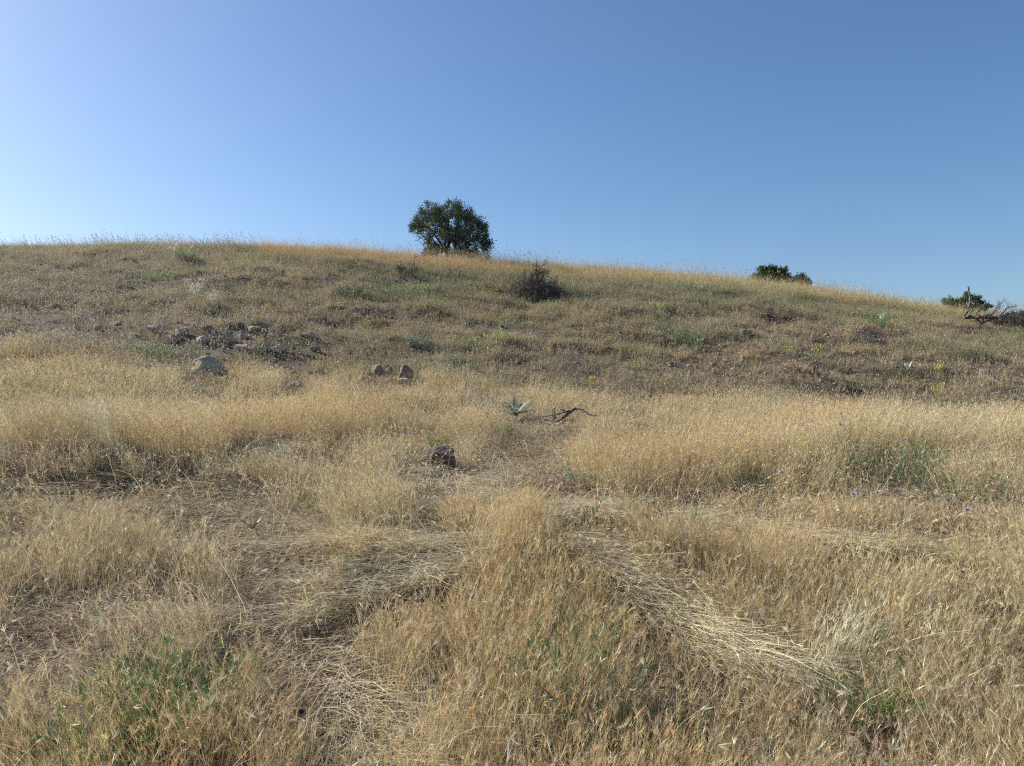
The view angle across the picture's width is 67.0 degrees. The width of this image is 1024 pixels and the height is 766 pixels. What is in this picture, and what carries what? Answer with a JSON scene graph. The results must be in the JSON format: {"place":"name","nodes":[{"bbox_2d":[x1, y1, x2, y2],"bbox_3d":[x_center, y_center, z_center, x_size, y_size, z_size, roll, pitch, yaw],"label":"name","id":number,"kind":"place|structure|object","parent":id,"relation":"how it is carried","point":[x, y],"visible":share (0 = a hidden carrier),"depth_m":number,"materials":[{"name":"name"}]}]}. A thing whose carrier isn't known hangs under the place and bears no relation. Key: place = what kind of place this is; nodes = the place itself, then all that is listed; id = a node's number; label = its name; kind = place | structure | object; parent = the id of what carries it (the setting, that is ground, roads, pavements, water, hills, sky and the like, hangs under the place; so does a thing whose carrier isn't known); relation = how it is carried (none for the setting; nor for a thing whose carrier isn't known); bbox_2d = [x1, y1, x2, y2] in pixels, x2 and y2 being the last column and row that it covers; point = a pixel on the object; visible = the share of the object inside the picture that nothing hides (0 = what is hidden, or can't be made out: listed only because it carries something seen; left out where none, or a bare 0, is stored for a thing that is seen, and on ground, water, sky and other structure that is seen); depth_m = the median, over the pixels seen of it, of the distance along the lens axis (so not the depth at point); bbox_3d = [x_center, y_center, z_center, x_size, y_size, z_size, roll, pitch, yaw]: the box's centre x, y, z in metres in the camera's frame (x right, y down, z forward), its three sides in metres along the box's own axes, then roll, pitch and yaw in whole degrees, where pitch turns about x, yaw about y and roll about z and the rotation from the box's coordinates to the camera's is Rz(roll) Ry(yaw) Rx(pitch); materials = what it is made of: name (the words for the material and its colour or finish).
{"place":"outdoors","nodes":[
{"label":"outdoors","id":0,"kind":"place"},
{"bbox_2d":[0,247,1023,765],"bbox_3d":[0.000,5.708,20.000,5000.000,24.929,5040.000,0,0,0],"label":"ground","id":1,"kind":"structure","parent":0,"point":[270,353],"depth_m":5.45,"materials":[{"name":"brown soil"}]},
{"bbox_2d":[2,365,35,399],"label":"green plant","id":2,"kind":"object","parent":1,"relation":"on","point":[18,383],"visible":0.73,"depth_m":8.26,"materials":[{"name":"green plant"}]},
{"bbox_2d":[15,672,202,765],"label":"green plant","id":3,"kind":"object","parent":1,"relation":"on","point":[80,731],"visible":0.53,"depth_m":2.44,"materials":[{"name":"green plant"}]},
{"bbox_2d":[98,636,202,703],"bbox_3d":[-1.317,1.066,2.856,0.343,0.209,0.339,0,0,33],"label":"green plant","id":4,"kind":"object","parent":1,"relation":"on","point":[126,660],"visible":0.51,"depth_m":2.84,"materials":[{"name":"green plant"}]},
{"bbox_2d":[133,340,178,360],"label":"plant","id":5,"kind":"object","parent":1,"relation":"on","point":[157,350],"visible":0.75,"depth_m":12.35,"materials":[{"name":"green plant"}]},
{"bbox_2d":[147,324,166,333],"bbox_3d":[-6.620,-0.991,14.436,0.347,0.200,0.379,0,0,-20],"label":"boulder","id":6,"kind":"object","parent":1,"relation":"on","point":[154,328],"visible":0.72,"depth_m":14.31,"materials":[{"name":"grey stone"}]},
{"bbox_2d":[142,270,179,280],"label":"plant","id":7,"kind":"object","parent":1,"relation":"on","point":[153,276],"visible":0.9,"depth_m":20.32,"materials":[{"name":"green plant"}]},
{"bbox_2d":[72,624,268,749],"bbox_3d":[-1.183,1.048,2.714,0.557,0.302,0.614,0,0,14],"label":"green plant","id":8,"kind":"object","parent":1,"relation":"on","point":[180,686],"visible":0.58,"depth_m":2.73,"materials":[{"name":"green plant"}]},
{"bbox_2d":[151,358,189,397],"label":"branching plant","id":9,"kind":"object","parent":1,"relation":"on","point":[163,380],"visible":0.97,"depth_m":9.65,"materials":[{"name":"beige plant"}]},
{"bbox_2d":[170,333,175,341],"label":"rock","id":10,"kind":"object","parent":1,"relation":"on","point":[173,336],"visible":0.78,"depth_m":14.00,"materials":[{"name":"grey stone"}]},
{"bbox_2d":[167,243,178,255],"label":"flowering plant","id":11,"kind":"object","parent":1,"relation":"on","point":[174,248],"visible":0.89,"depth_m":23.05,"materials":[{"name":"beige plant"}]},
{"bbox_2d":[175,333,180,340],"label":"rock","id":12,"kind":"object","parent":1,"relation":"on","point":[178,337],"visible":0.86,"depth_m":14.03,"materials":[{"name":"grey stone"}]},
{"bbox_2d":[175,327,188,334],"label":"rock","id":13,"kind":"object","parent":1,"relation":"on","point":[180,330],"visible":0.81,"depth_m":14.29,"materials":[{"name":"grey stone"}]},
{"bbox_2d":[169,245,198,259],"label":"plant","id":14,"kind":"object","parent":1,"relation":"on","point":[194,252],"visible":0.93,"depth_m":22.92,"materials":[{"name":"green plant"}]},
{"bbox_2d":[185,277,204,298],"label":"flowering plant","id":15,"kind":"object","parent":1,"relation":"on","point":[196,286],"visible":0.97,"depth_m":17.03,"materials":[{"name":"white plant"}]},
{"bbox_2d":[189,520,210,535],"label":"lobed leaf plant","id":16,"kind":"object","parent":1,"relation":"on","point":[195,521],"visible":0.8,"depth_m":4.61,"materials":[{"name":"plant"}]},
{"bbox_2d":[195,335,207,342],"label":"rock","id":17,"kind":"object","parent":1,"relation":"on","point":[205,337],"visible":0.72,"depth_m":14.12,"materials":[{"name":"grey stone"}]},
{"bbox_2d":[201,325,215,333],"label":"rock","id":18,"kind":"object","parent":1,"relation":"on","point":[209,328],"visible":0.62,"depth_m":14.62,"materials":[{"name":"grey stone"}]},
{"bbox_2d":[191,356,227,374],"bbox_3d":[-4.467,-0.224,11.447,0.539,0.378,0.385,-6,-2,-7],"label":"boulder","id":19,"kind":"object","parent":1,"relation":"on","point":[210,363],"visible":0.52,"depth_m":11.32,"materials":[{"name":"grey stone"}]},
{"bbox_2d":[205,288,218,306],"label":"flowering plant","id":20,"kind":"object","parent":1,"relation":"on","point":[212,296],"visible":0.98,"depth_m":16.54,"materials":[{"name":"beige plant"}]},
{"bbox_2d":[217,335,225,342],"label":"rock","id":21,"kind":"object","parent":1,"relation":"on","point":[222,338],"visible":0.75,"depth_m":14.20,"materials":[{"name":"grey stone"}]},
{"bbox_2d":[222,332,237,341],"bbox_3d":[-5.257,-0.814,14.415,0.212,0.285,0.202,0,0,8],"label":"rock","id":22,"kind":"object","parent":1,"relation":"on","point":[229,336],"visible":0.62,"depth_m":14.36,"materials":[{"name":"grey stone"}]},
{"bbox_2d":[238,333,244,338],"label":"rock","id":23,"kind":"object","parent":1,"relation":"on","point":[242,335],"visible":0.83,"depth_m":14.71,"materials":[{"name":"grey stone"}]},
{"bbox_2d":[236,344,247,349],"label":"rock","id":24,"kind":"object","parent":1,"relation":"on","point":[244,345],"visible":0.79,"depth_m":13.86,"materials":[{"name":"grey stone"}]},
{"bbox_2d":[229,257,268,266],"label":"plant","id":25,"kind":"object","parent":1,"relation":"on","point":[249,261],"visible":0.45,"depth_m":22.87,"materials":[{"name":"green plant"}]},
{"bbox_2d":[239,515,261,528],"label":"rosette plant","id":26,"kind":"object","parent":1,"relation":"on","point":[252,526],"visible":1,"depth_m":4.54,"materials":[{"name":"green plant"}]},
{"bbox_2d":[247,326,260,330],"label":"rock","id":27,"kind":"object","parent":1,"relation":"on","point":[252,328],"visible":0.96,"depth_m":15.18,"materials":[{"name":"grey stone"}]},
{"bbox_2d":[236,442,276,469],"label":"green plant","id":28,"kind":"object","parent":1,"relation":"on","point":[257,456],"visible":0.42,"depth_m":6.00,"materials":[{"name":"green plant"}]},
{"bbox_2d":[260,344,267,349],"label":"rock","id":29,"kind":"object","parent":1,"relation":"on","point":[263,347],"visible":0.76,"depth_m":13.98,"materials":[{"name":"grey stone"}]},
{"bbox_2d":[272,344,288,351],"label":"rock","id":30,"kind":"object","parent":1,"relation":"on","point":[282,346],"visible":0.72,"depth_m":14.15,"materials":[{"name":"grey stone"}]},
{"bbox_2d":[290,339,299,351],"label":"flowering plant","id":31,"kind":"object","parent":1,"relation":"on","point":[293,347],"visible":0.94,"depth_m":14.20,"materials":[{"name":"green plant"}]},
{"bbox_2d":[289,380,301,389],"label":"rock","id":32,"kind":"object","parent":1,"relation":"on","point":[291,384],"visible":0.6,"depth_m":11.23,"materials":[{"name":"grey stone"}]},
{"bbox_2d":[300,332,316,337],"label":"rock","id":33,"kind":"object","parent":1,"relation":"on","point":[307,335],"visible":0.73,"depth_m":15.47,"materials":[{"name":"grey stone"}]},
{"bbox_2d":[302,502,317,517],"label":"lobed leaf plant","id":34,"kind":"object","parent":1,"relation":"on","point":[305,504],"visible":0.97,"depth_m":5.00,"materials":[{"name":"plant"}]},
{"bbox_2d":[310,346,320,350],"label":"rock","id":35,"kind":"object","parent":1,"relation":"on","point":[315,348],"visible":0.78,"depth_m":14.55,"materials":[{"name":"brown stone"}]},
{"bbox_2d":[335,284,366,299],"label":"plant","id":36,"kind":"object","parent":1,"relation":"on","point":[347,293],"visible":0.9,"depth_m":19.41,"materials":[{"name":"green plant"}]},
{"bbox_2d":[371,364,382,375],"bbox_3d":[-2.334,-0.211,13.335,0.234,0.245,0.167,-1,-8,15],"label":"rock","id":37,"kind":"object","parent":1,"relation":"on","point":[377,369],"visible":0.9,"depth_m":13.29,"materials":[{"name":"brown stone"}]},
{"bbox_2d":[370,272,387,282],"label":"plant","id":38,"kind":"object","parent":1,"relation":"on","point":[380,277],"visible":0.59,"depth_m":21.89,"materials":[{"name":"green plant"}]},
{"bbox_2d":[352,427,405,450],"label":"green plant","id":39,"kind":"object","parent":1,"relation":"on","point":[383,437],"visible":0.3,"depth_m":7.27,"materials":[{"name":"green plant"}]},
{"bbox_2d":[386,365,393,376],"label":"rock","id":40,"kind":"object","parent":1,"relation":"on","point":[390,371],"visible":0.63,"depth_m":13.20,"materials":[{"name":"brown stone"}]},
{"bbox_2d":[395,264,408,272],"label":"shrub","id":41,"kind":"object","parent":1,"relation":"on","point":[401,268],"visible":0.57,"depth_m":23.50,"materials":[{"name":"plant"}]},
{"bbox_2d":[380,284,424,299],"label":"plant","id":42,"kind":"object","parent":1,"relation":"on","point":[394,292],"visible":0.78,"depth_m":19.73,"materials":[{"name":"green plant"}]},
{"bbox_2d":[397,378,410,385],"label":"rock","id":43,"kind":"object","parent":1,"relation":"on","point":[399,381],"visible":0.69,"depth_m":11.77,"materials":[{"name":"grey stone"}]},
{"bbox_2d":[398,364,412,380],"bbox_3d":[-1.681,-0.117,12.222,0.229,0.346,0.164,9,0,-15],"label":"rock","id":44,"kind":"object","parent":1,"relation":"on","point":[405,370],"visible":0.56,"depth_m":12.16,"materials":[{"name":"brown stone"}]},
{"bbox_2d":[391,280,428,292],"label":"plant","id":45,"kind":"object","parent":1,"relation":"on","point":[409,286],"visible":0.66,"depth_m":21.02,"materials":[{"name":"green plant"}]},
{"bbox_2d":[397,256,423,278],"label":"dead shrub","id":46,"kind":"object","parent":1,"relation":"on","point":[411,273],"visible":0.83,"depth_m":22.80,"materials":[{"name":"brown plant"}]},
{"bbox_2d":[404,334,431,347],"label":"plant","id":47,"kind":"object","parent":1,"relation":"on","point":[414,341],"visible":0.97,"depth_m":15.37,"materials":[{"name":"green plant"}]},
{"bbox_2d":[423,434,448,447],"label":"green plant","id":48,"kind":"object","parent":1,"relation":"on","point":[447,440],"visible":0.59,"depth_m":7.40,"materials":[{"name":"green plant"}]},
{"bbox_2d":[422,443,454,469],"bbox_3d":[-0.623,0.657,6.546,0.290,0.294,0.199,0,0,-3],"label":"boulder","id":49,"kind":"object","parent":1,"relation":"on","point":[439,451],"visible":0.68,"depth_m":6.49,"materials":[{"name":"stone"}]},
{"bbox_2d":[408,196,496,259],"bbox_3d":[-2.356,-5.931,30.622,3.537,2.826,3.385,0,0,0],"label":"oak tree","id":50,"kind":"object","parent":1,"relation":"on","point":[448,233],"visible":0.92,"depth_m":30.17,"materials":[{"name":"green plant"}]},
{"bbox_2d":[442,354,476,370],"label":"plant","id":51,"kind":"object","parent":1,"relation":"on","point":[465,366],"visible":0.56,"depth_m":14.03,"materials":[{"name":"green plant"}]},
{"bbox_2d":[469,281,489,290],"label":"plant","id":52,"kind":"object","parent":1,"relation":"on","point":[477,284],"visible":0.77,"depth_m":21.99,"materials":[{"name":"green plant"}]},
{"bbox_2d":[473,248,488,259],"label":"pale plant","id":53,"kind":"object","parent":1,"relation":"on","point":[480,253],"visible":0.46,"depth_m":29.52,"materials":[{"name":"plant"}]},
{"bbox_2d":[459,327,512,352],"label":"plant","id":54,"kind":"object","parent":1,"relation":"on","point":[492,336],"visible":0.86,"depth_m":15.83,"materials":[{"name":"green plant"}]},
{"bbox_2d":[482,283,498,292],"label":"plant","id":55,"kind":"object","parent":1,"relation":"on","point":[493,287],"visible":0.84,"depth_m":21.84,"materials":[{"name":"green plant"}]},
{"bbox_2d":[480,422,521,439],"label":"green plant","id":56,"kind":"object","parent":1,"relation":"on","point":[509,432],"visible":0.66,"depth_m":7.85,"materials":[{"name":"green plant"}]},
{"bbox_2d":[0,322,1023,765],"bbox_3d":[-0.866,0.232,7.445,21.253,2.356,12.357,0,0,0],"label":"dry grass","id":57,"kind":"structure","parent":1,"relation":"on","point":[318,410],"depth_m":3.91,"materials":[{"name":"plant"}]},
{"bbox_2d":[0,229,1023,419],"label":"scrub","id":58,"kind":"object","parent":1,"relation":"on","point":[762,292],"visible":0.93,"depth_m":18.92,"materials":[{"name":"plant"}]},
{"bbox_2d":[0,246,1023,660],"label":"pebbles","id":59,"kind":"object","parent":1,"relation":"on","point":[500,326],"visible":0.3,"depth_m":16.42,"materials":[{"name":"grey stone"}]},
{"bbox_2d":[0,229,1023,315],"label":"ridge grass","id":60,"kind":"structure","parent":1,"relation":"on","point":[699,272],"depth_m":27.44,"materials":[{"name":"plant"}]},
{"bbox_2d":[0,349,1023,765],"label":"fallen straw","id":61,"kind":"object","parent":1,"relation":"on","point":[194,463],"visible":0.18,"depth_m":3.86,"materials":[{"name":"beige plant"}]},
{"bbox_2d":[496,397,535,416],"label":"rosette plant","id":62,"kind":"object","parent":1,"relation":"on","point":[515,401],"visible":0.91,"depth_m":9.18,"materials":[{"name":"green plant"}]},
{"bbox_2d":[499,258,567,303],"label":"dead shrub","id":63,"kind":"object","parent":1,"relation":"on","point":[532,287],"visible":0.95,"depth_m":21.34,"materials":[{"name":"plant"}]},
{"bbox_2d":[492,600,628,680],"bbox_3d":[0.191,1.071,3.183,0.572,0.274,0.522,0,0,0],"label":"green plant","id":64,"kind":"object","parent":1,"relation":"on","point":[579,643],"visible":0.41,"depth_m":3.16,"materials":[{"name":"green plant"}]},
{"bbox_2d":[539,403,600,421],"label":"dead branch","id":65,"kind":"object","parent":1,"relation":"on","point":[565,415],"visible":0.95,"depth_m":8.15,"materials":[{"name":"brown wood"}]},
{"bbox_2d":[482,619,658,741],"bbox_3d":[0.258,1.091,2.849,0.509,0.322,0.607,0,0,43],"label":"green plant","id":66,"kind":"object","parent":1,"relation":"on","point":[567,683],"visible":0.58,"depth_m":2.80,"materials":[{"name":"green plant"}]},
{"bbox_2d":[561,465,608,484],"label":"green plant","id":67,"kind":"object","parent":1,"relation":"on","point":[580,476],"visible":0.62,"depth_m":5.90,"materials":[{"name":"green plant"}]},
{"bbox_2d":[569,505,606,527],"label":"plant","id":68,"kind":"object","parent":1,"relation":"on","point":[597,519],"visible":0.48,"depth_m":4.57,"materials":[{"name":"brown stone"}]},
{"bbox_2d":[644,301,667,308],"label":"plant","id":69,"kind":"object","parent":1,"relation":"on","point":[652,303],"visible":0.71,"depth_m":20.42,"materials":[{"name":"green plant"}]},
{"bbox_2d":[593,677,739,765],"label":"green plant","id":70,"kind":"object","parent":1,"relation":"on","point":[614,742],"visible":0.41,"depth_m":2.66,"materials":[{"name":"green plant"}]},
{"bbox_2d":[665,327,703,344],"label":"plant","id":71,"kind":"object","parent":1,"relation":"on","point":[680,335],"visible":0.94,"depth_m":17.34,"materials":[{"name":"green plant"}]},
{"bbox_2d":[672,281,717,295],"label":"plant","id":72,"kind":"object","parent":1,"relation":"on","point":[699,286],"visible":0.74,"depth_m":23.22,"materials":[{"name":"green plant"}]},
{"bbox_2d":[740,330,751,334],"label":"rock","id":73,"kind":"object","parent":1,"relation":"on","point":[745,332],"visible":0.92,"depth_m":18.04,"materials":[{"name":"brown stone"}]},
{"bbox_2d":[698,460,805,498],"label":"green plant","id":74,"kind":"object","parent":1,"relation":"on","point":[757,490],"visible":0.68,"depth_m":5.78,"materials":[{"name":"green plant"}]},
{"bbox_2d":[748,263,792,285],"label":"shrub","id":75,"kind":"object","parent":1,"relation":"on","point":[775,270],"visible":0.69,"depth_m":31.31,"materials":[{"name":"green plant"}]},
{"bbox_2d":[769,448,774,497],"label":"flower","id":76,"kind":"object","parent":1,"relation":"on","point":[772,449],"visible":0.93,"depth_m":5.70,"materials":[{"name":"green plant"}]},
{"bbox_2d":[738,638,817,703],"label":"green plant","id":77,"kind":"object","parent":1,"relation":"on","point":[780,667],"visible":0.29,"depth_m":3.06,"materials":[{"name":"green plant"}]},
{"bbox_2d":[779,470,784,511],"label":"flower","id":78,"kind":"object","parent":1,"relation":"on","point":[782,471],"visible":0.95,"depth_m":4.90,"materials":[{"name":"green plant"}]},
{"bbox_2d":[789,272,811,285],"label":"shrub","id":79,"kind":"object","parent":1,"relation":"on","point":[796,277],"visible":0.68,"depth_m":31.18,"materials":[{"name":"green plant"}]},
{"bbox_2d":[812,364,817,374],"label":"rock","id":80,"kind":"object","parent":1,"relation":"on","point":[814,369],"visible":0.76,"depth_m":14.74,"materials":[{"name":"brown stone"}]},
{"bbox_2d":[814,344,822,359],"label":"flowering plant","id":81,"kind":"object","parent":1,"relation":"on","point":[818,354],"visible":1,"depth_m":15.77,"materials":[{"name":"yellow plant"}]},
{"bbox_2d":[838,478,844,528],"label":"flower","id":82,"kind":"object","parent":1,"relation":"on","point":[842,479],"visible":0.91,"depth_m":4.80,"materials":[{"name":"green plant"}]},
{"bbox_2d":[842,387,865,393],"bbox_3d":[6.076,0.139,13.854,0.466,0.161,0.333,7,-5,-21],"label":"boulder","id":83,"kind":"object","parent":1,"relation":"on","point":[850,390],"visible":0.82,"depth_m":13.74,"materials":[{"name":"stone"}]},
{"bbox_2d":[851,491,856,552],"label":"flower","id":84,"kind":"object","parent":1,"relation":"on","point":[853,493],"visible":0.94,"depth_m":4.40,"materials":[{"name":"green plant"}]},
{"bbox_2d":[801,638,931,736],"bbox_3d":[1.328,1.140,2.876,0.472,0.271,0.466,0,0,0],"label":"green plant","id":85,"kind":"object","parent":1,"relation":"on","point":[898,694],"visible":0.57,"depth_m":2.81,"materials":[{"name":"green plant"}]},
{"bbox_2d":[866,314,887,325],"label":"plant","id":86,"kind":"object","parent":1,"relation":"on","point":[872,319],"visible":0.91,"depth_m":20.33,"materials":[{"name":"green plant"}]},
{"bbox_2d":[875,490,880,551],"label":"flower","id":87,"kind":"object","parent":1,"relation":"on","point":[877,491],"visible":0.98,"depth_m":4.45,"materials":[{"name":"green plant"}]},
{"bbox_2d":[807,610,965,692],"bbox_3d":[1.493,1.112,3.124,0.587,0.286,0.503,0,0,-36],"label":"green plant","id":88,"kind":"object","parent":1,"relation":"on","point":[886,654],"visible":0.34,"depth_m":3.12,"materials":[{"name":"green plant"}]},
{"bbox_2d":[828,426,956,488],"bbox_3d":[3.131,0.602,6.378,0.996,0.519,1.027,0,0,16],"label":"green plant","id":89,"kind":"object","parent":1,"relation":"on","point":[901,460],"visible":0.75,"depth_m":6.29,"materials":[{"name":"green plant"}]},
{"bbox_2d":[896,361,917,371],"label":"rosette plant","id":90,"kind":"object","parent":1,"relation":"on","point":[906,368],"visible":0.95,"depth_m":15.46,"materials":[{"name":"green plant"}]},
{"bbox_2d":[910,437,928,467],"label":"leafy stalk","id":91,"kind":"object","parent":1,"relation":"on","point":[916,451],"visible":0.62,"depth_m":6.35,"materials":[{"name":"green plant"}]},
{"bbox_2d":[931,381,945,405],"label":"flowering plant","id":92,"kind":"object","parent":1,"relation":"on","point":[937,394],"visible":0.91,"depth_m":12.73,"materials":[{"name":"yellow plant"}]},
{"bbox_2d":[933,360,946,374],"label":"flowering plant","id":93,"kind":"object","parent":1,"relation":"on","point":[939,367],"visible":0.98,"depth_m":15.26,"materials":[{"name":"yellow plant"}]},
{"bbox_2d":[894,456,1015,505],"bbox_3d":[3.179,0.703,5.542,0.745,0.355,0.799,0,0,0],"label":"green plant","id":94,"kind":"object","parent":1,"relation":"on","point":[947,486],"visible":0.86,"depth_m":5.49,"materials":[{"name":"green plant"}]},
{"bbox_2d":[963,507,970,571],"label":"flower","id":95,"kind":"object","parent":1,"relation":"on","point":[967,508],"visible":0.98,"depth_m":4.25,"materials":[{"name":"green plant"}]},
{"bbox_2d":[941,291,994,312],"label":"shrub","id":96,"kind":"object","parent":1,"relation":"on","point":[976,299],"visible":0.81,"depth_m":27.39,"materials":[{"name":"green plant"}]},
{"bbox_2d":[979,368,995,377],"bbox_3d":[9.262,-0.156,15.083,0.302,0.276,0.215,-6,-7,12],"label":"rock","id":97,"kind":"object","parent":1,"relation":"on","point":[982,370],"visible":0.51,"depth_m":15.04,"materials":[{"name":"brown stone"}]},
{"bbox_2d":[963,286,1023,328],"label":"fallen tree","id":98,"kind":"object","parent":1,"relation":"on","point":[990,317],"visible":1,"depth_m":22.58,"materials":[{"name":"brown wood"}]},
{"bbox_2d":[988,309,1023,327],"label":"shrub","id":99,"kind":"object","parent":1,"relation":"on","point":[1010,318],"visible":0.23,"depth_m":23.43,"materials":[{"name":"green plant"}]},
{"bbox_2d":[0,0,1023,315],"label":"sky","id":100,"kind":"structure","parent":0,"point":[867,142],"materials":[{"name":"blue"}]}
]}

